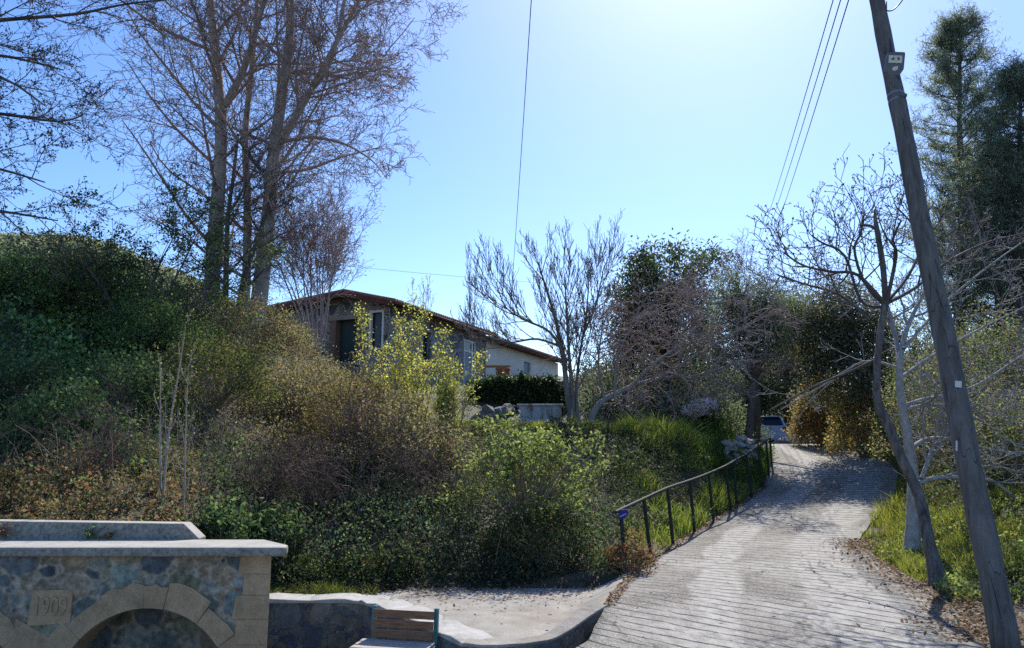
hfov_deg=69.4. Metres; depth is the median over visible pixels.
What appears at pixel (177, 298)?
bush
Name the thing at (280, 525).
bush
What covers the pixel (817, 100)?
power wire
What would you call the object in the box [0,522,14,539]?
weed
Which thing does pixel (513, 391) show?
hedge
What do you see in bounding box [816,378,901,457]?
rusty shrub
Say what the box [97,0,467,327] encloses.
plane tree
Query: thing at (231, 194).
plane tree
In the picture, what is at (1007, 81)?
pine tree
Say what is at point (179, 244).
leafy tree
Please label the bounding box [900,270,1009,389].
evergreen tree
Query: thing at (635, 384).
bare tree
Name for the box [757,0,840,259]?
power wire
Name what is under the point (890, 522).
grass
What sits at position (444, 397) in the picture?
sapling
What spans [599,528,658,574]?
rusty shrub
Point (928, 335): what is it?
bare shrub
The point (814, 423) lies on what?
rusty shrub
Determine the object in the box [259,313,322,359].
bush
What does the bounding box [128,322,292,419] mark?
bush
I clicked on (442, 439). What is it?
bush
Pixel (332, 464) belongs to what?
dead stems
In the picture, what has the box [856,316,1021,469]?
bush
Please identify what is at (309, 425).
bush
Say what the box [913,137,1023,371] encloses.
pine tree
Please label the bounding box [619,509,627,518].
sign
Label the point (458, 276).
overhead cable
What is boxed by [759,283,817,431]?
evergreen tree
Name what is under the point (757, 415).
bare tree
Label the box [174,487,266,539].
bush
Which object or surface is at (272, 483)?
bare shrub
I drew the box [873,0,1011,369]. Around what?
pine tree
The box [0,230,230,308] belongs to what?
scrub
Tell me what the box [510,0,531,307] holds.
overhead cable
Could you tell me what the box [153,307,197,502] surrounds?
sapling
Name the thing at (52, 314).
ivy
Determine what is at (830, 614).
road
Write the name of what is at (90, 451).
bare shrub
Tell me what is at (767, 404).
evergreen tree
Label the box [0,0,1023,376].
sky
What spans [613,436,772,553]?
railing
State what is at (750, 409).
olive tree
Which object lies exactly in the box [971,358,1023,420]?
bare shrub
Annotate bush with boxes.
[0,240,92,300]
[0,338,93,404]
[0,368,149,454]
[2,227,180,318]
[52,338,188,415]
[72,283,228,360]
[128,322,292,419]
[146,269,255,334]
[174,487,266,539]
[183,284,326,366]
[228,345,363,421]
[239,500,325,556]
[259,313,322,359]
[262,344,440,456]
[334,379,480,486]
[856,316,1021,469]
[865,345,988,460]
[917,289,1023,434]
[940,360,1023,499]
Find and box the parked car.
[758,416,787,443]
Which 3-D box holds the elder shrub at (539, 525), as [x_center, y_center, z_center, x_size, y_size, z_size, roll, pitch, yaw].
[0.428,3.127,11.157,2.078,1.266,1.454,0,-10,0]
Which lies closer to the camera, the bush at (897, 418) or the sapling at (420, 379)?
the sapling at (420, 379)
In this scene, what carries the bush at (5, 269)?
on the ground at (570, 579)
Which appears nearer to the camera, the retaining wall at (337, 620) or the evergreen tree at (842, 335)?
the retaining wall at (337, 620)
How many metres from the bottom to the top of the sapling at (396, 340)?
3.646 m
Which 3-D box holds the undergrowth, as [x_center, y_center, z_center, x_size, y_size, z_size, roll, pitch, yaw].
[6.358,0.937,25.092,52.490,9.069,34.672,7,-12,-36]
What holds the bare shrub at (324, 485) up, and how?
on the ground at (570, 579)
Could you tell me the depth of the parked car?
34.67 m
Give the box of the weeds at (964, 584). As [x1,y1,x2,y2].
[614,432,1023,605]
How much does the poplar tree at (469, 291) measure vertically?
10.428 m
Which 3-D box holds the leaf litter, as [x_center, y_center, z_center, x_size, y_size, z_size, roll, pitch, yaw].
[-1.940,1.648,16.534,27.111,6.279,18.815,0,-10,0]
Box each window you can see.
[329,314,363,365]
[369,309,383,349]
[419,327,432,359]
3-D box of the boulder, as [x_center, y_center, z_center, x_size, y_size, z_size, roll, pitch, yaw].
[11.918,5.047,31.031,1.909,0.581,1.122,0,-10,0]
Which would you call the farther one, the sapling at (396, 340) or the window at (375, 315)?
the window at (375, 315)
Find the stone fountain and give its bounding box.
[0,540,287,647]
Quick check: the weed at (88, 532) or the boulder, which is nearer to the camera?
the weed at (88, 532)
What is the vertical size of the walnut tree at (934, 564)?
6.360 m
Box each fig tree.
[450,208,626,421]
[741,197,1023,556]
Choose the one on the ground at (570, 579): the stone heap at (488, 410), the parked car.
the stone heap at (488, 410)
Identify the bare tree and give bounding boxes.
[0,0,249,287]
[203,131,385,363]
[533,241,809,424]
[657,228,881,440]
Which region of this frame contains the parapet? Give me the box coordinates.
[0,519,205,539]
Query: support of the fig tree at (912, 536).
on the ground at (570, 579)
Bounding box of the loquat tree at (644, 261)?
[596,227,739,402]
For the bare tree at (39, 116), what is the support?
on the ground at (570, 579)
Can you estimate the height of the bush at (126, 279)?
2.396 m
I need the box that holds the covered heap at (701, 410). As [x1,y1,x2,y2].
[680,397,718,418]
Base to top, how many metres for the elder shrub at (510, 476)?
2.251 m
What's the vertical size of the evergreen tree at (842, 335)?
6.474 m
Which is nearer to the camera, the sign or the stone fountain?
the stone fountain
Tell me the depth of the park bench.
7.77 m
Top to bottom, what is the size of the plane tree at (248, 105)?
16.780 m
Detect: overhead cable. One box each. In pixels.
[275,258,593,286]
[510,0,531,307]
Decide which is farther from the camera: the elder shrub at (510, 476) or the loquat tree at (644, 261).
the loquat tree at (644, 261)
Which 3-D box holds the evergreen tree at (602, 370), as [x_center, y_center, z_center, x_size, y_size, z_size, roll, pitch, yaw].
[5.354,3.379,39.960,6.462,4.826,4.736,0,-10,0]
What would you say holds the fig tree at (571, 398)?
on the ground at (570, 579)
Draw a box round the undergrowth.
[558,347,1023,512]
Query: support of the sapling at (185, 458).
on the ground at (570, 579)
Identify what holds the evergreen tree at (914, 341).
on the ground at (570, 579)
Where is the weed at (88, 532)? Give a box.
[81,526,104,539]
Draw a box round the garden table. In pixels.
[482,365,509,378]
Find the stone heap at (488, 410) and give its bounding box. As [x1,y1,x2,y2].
[470,403,515,421]
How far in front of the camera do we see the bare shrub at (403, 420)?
14.72 m
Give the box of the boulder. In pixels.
[774,437,809,443]
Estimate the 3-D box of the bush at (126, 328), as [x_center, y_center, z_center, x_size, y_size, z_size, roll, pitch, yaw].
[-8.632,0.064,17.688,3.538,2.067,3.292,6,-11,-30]
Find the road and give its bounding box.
[576,444,987,647]
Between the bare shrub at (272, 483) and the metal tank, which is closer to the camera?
the bare shrub at (272, 483)
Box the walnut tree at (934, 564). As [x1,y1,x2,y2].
[728,142,1023,586]
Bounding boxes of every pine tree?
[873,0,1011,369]
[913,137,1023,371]
[927,48,1023,376]
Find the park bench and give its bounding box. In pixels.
[350,605,438,647]
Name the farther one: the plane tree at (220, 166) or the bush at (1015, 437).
the plane tree at (220, 166)
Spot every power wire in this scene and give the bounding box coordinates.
[751,0,833,261]
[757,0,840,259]
[764,0,848,258]
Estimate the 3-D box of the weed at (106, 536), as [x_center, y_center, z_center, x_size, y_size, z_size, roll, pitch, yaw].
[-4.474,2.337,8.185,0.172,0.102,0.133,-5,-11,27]
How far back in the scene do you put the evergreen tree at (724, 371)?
41.47 m
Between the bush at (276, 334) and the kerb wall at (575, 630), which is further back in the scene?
the bush at (276, 334)
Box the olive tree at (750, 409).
[689,255,824,438]
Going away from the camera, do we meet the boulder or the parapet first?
the parapet
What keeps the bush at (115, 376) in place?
on the ground at (570, 579)
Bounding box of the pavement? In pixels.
[280,573,627,639]
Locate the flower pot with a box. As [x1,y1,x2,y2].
[495,367,510,376]
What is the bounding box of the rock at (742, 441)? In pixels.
[720,435,757,464]
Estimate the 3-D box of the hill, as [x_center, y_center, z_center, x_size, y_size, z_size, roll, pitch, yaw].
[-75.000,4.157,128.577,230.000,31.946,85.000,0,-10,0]
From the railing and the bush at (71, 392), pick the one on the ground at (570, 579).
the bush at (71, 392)
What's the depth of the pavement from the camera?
9.13 m
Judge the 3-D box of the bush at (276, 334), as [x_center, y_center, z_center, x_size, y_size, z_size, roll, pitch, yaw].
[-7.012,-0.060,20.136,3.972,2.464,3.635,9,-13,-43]
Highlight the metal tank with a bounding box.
[517,404,562,423]
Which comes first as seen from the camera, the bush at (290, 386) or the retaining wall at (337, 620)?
the retaining wall at (337, 620)
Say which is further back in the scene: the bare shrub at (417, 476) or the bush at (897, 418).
the bush at (897, 418)
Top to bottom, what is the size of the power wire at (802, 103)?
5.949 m
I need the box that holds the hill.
[0,236,581,384]
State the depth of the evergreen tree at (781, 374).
35.92 m
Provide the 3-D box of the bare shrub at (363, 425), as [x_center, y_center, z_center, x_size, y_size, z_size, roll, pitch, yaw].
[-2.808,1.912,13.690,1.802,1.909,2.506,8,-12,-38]
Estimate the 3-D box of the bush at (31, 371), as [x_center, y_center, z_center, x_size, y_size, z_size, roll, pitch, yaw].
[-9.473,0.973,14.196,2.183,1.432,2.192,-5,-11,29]
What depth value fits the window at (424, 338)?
33.37 m
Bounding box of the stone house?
[266,289,560,386]
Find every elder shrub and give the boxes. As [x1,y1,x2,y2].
[422,405,618,533]
[472,488,607,568]
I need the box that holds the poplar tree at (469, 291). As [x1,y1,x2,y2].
[464,244,478,325]
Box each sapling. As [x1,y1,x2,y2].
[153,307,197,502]
[170,345,197,513]
[351,289,432,424]
[392,322,453,447]
[406,274,433,309]
[429,343,489,450]
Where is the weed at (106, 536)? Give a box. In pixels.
[99,530,114,539]
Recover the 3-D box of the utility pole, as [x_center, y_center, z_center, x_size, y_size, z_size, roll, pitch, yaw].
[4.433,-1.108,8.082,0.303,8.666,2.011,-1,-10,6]
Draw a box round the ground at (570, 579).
[0,295,1023,647]
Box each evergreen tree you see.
[574,355,648,396]
[624,320,734,396]
[697,339,741,390]
[711,362,805,424]
[736,356,809,437]
[758,285,840,400]
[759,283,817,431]
[771,262,922,447]
[867,291,933,399]
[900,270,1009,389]
[966,300,1013,374]
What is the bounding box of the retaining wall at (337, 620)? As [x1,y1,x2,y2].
[267,593,493,647]
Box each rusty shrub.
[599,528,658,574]
[780,372,851,447]
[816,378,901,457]
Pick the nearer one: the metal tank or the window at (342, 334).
the metal tank
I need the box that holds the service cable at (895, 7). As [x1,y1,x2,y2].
[887,0,902,11]
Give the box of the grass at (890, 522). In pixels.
[256,407,1023,594]
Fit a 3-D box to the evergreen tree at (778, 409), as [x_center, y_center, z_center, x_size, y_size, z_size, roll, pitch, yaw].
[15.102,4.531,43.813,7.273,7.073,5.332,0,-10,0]
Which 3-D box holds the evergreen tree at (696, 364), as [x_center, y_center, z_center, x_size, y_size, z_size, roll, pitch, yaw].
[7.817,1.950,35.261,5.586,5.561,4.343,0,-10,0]
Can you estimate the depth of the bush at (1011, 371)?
17.55 m
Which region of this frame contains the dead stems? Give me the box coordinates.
[0,322,1023,574]
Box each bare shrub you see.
[8,397,157,482]
[223,433,327,508]
[254,426,392,517]
[309,373,425,475]
[332,379,475,465]
[364,427,498,518]
[910,328,1023,427]
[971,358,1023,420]
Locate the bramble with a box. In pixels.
[0,319,777,593]
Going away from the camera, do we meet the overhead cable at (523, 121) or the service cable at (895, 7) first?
the service cable at (895, 7)
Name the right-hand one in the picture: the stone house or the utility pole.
the utility pole
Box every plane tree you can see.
[29,0,371,312]
[79,0,395,318]
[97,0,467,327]
[145,83,320,323]
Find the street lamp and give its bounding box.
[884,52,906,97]
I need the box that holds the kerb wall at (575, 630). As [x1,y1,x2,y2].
[462,603,607,647]
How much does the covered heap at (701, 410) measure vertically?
0.710 m
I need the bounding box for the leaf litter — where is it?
[1,308,1023,644]
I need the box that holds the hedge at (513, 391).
[465,369,569,413]
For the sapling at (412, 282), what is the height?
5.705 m
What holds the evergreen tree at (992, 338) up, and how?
on the ground at (570, 579)
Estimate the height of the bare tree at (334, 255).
8.591 m
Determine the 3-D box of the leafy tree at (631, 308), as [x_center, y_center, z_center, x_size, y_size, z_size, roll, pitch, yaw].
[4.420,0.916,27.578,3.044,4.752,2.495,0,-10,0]
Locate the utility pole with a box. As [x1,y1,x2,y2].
[869,0,1021,647]
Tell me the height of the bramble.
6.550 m
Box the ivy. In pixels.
[0,272,211,479]
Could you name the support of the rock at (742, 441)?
on the ground at (570, 579)
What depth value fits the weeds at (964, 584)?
10.86 m
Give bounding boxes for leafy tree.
[2,155,291,350]
[591,283,667,410]
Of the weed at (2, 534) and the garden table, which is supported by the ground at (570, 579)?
the garden table
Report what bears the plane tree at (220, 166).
on the ground at (570, 579)
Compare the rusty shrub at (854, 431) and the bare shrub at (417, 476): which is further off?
the rusty shrub at (854, 431)

